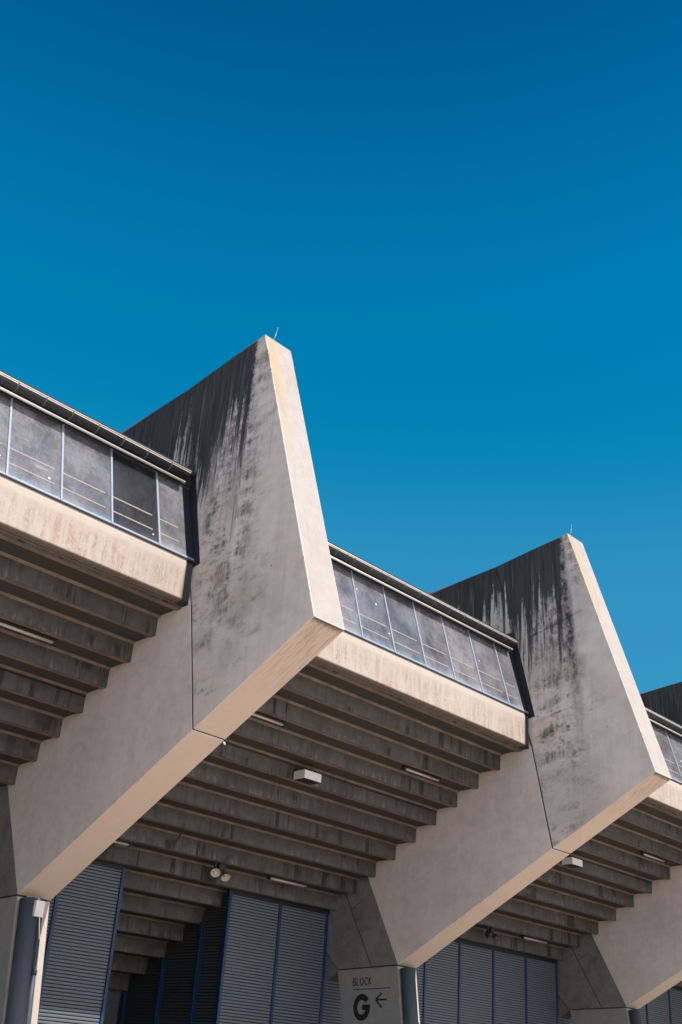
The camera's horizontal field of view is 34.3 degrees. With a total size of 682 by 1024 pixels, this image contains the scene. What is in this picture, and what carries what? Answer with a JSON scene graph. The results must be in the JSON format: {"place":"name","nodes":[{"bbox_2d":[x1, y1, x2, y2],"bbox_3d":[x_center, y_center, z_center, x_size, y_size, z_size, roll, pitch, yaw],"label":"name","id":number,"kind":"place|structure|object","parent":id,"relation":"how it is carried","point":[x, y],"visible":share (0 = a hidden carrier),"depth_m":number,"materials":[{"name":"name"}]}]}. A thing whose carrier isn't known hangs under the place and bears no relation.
{"place":"outdoors","nodes":[
{"label":"outdoors","id":0,"kind":"place"},
{"bbox_2d":[0,0,681,693],"label":"sky","id":1,"kind":"structure","parent":0,"point":[458,223],"materials":[{"name":"blue"}]},
{"label":"pavement","id":2,"kind":"structure","parent":0,"visible":0},
{"bbox_2d":[0,335,681,1023],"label":"stadium stand","id":3,"kind":"object","parent":2,"relation":"on","point":[188,585],"visible":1,"depth_m":30.50,"materials":[{"name":"concrete"}]},
{"bbox_2d":[0,619,56,645],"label":"tube light","id":4,"kind":"object","parent":3,"relation":"attached to","point":[28,632],"visible":1,"depth_m":23.66,"materials":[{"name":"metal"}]},
{"bbox_2d":[32,900,44,917],"bbox_3d":[-6.691,8.783,24.477,0.100,0.340,0.230,-21,-36,39],"label":"junction box","id":5,"kind":"object","parent":3,"relation":"attached to","point":[38,908],"visible":1,"depth_m":24.44,"materials":[{"name":"white paint"}]},
{"bbox_2d":[0,668,85,696],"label":"conduit","id":6,"kind":"object","parent":3,"relation":"attached to","point":[43,682],"visible":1,"depth_m":25.11,"materials":[{"name":"metal"}]},
{"bbox_2d":[113,839,131,846],"bbox_3d":[-6.239,8.639,29.235,0.140,0.130,1.640,-21,-36,39],"label":"tube light","id":7,"kind":"object","parent":3,"relation":"attached to","point":[123,842],"visible":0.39,"depth_m":29.57,"materials":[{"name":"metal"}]},
{"bbox_2d":[210,861,230,881],"bbox_3d":[-3.440,10.247,31.550,0.283,0.486,0.742,-13,-32,30],"label":"floodlight pair","id":8,"kind":"object","parent":3,"relation":"hanging from","point":[217,869],"visible":1,"depth_m":31.52,"materials":[{"name":"metal"}]},
{"bbox_2d":[252,711,285,727],"bbox_3d":[-2.025,5.178,28.003,0.140,0.130,1.640,-21,-36,39],"label":"tube light","id":9,"kind":"object","parent":3,"relation":"attached to","point":[269,718],"visible":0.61,"depth_m":28.14,"materials":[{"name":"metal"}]},
{"bbox_2d":[267,875,308,888],"bbox_3d":[-1.599,11.201,33.495,0.140,0.130,1.640,-21,-36,39],"label":"tube light","id":10,"kind":"object","parent":3,"relation":"attached to","point":[288,881],"visible":1,"depth_m":33.43,"materials":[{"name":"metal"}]},
{"bbox_2d":[294,769,321,784],"bbox_3d":[-0.884,7.191,30.075,0.484,0.312,0.750,-21,-36,39],"label":"speaker box","id":11,"kind":"object","parent":3,"relation":"attached to","point":[305,776],"visible":1,"depth_m":29.86,"materials":[{"name":"white paint"}]},
{"bbox_2d":[223,741,436,812],"bbox_3d":[-1.171,6.966,30.247,0.051,0.051,12.078,-21,-36,39],"label":"conduit","id":12,"kind":"object","parent":3,"relation":"attached to","point":[327,776],"visible":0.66,"depth_m":30.98,"materials":[{"name":"metal"}]},
{"bbox_2d":[402,765,440,782],"bbox_3d":[2.342,7.589,32.013,0.140,0.130,1.640,-21,-36,39],"label":"tube light","id":13,"kind":"object","parent":3,"relation":"attached to","point":[421,773],"visible":1,"depth_m":31.96,"materials":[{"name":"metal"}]},
{"bbox_2d":[485,926,498,940],"bbox_3d":[5.405,15.105,39.652,0.313,0.458,0.776,-14,-33,31],"label":"floodlight pair","id":14,"kind":"object","parent":3,"relation":"hanging from","point":[490,932],"visible":1,"depth_m":39.62,"materials":[{"name":"metal"}]},
{"bbox_2d":[521,935,548,943],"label":"tube light","id":15,"kind":"object","parent":3,"relation":"attached to","point":[534,939],"visible":1,"depth_m":41.58,"materials":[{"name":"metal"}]},
{"bbox_2d":[562,857,582,867],"bbox_3d":[8.000,12.096,38.233,0.484,0.312,0.750,-21,-36,39],"label":"speaker box","id":16,"kind":"object","parent":3,"relation":"attached to","point":[571,862],"visible":0.91,"depth_m":38.00,"materials":[{"name":"white paint"}]},
{"bbox_2d":[568,855,651,882],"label":"conduit","id":17,"kind":"object","parent":3,"relation":"attached to","point":[608,868],"visible":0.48,"depth_m":40.18,"materials":[{"name":"metal"}]},
{"bbox_2d":[640,851,665,862],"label":"tube light","id":18,"kind":"object","parent":3,"relation":"attached to","point":[663,860],"visible":1,"depth_m":40.23,"materials":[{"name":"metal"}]}
]}

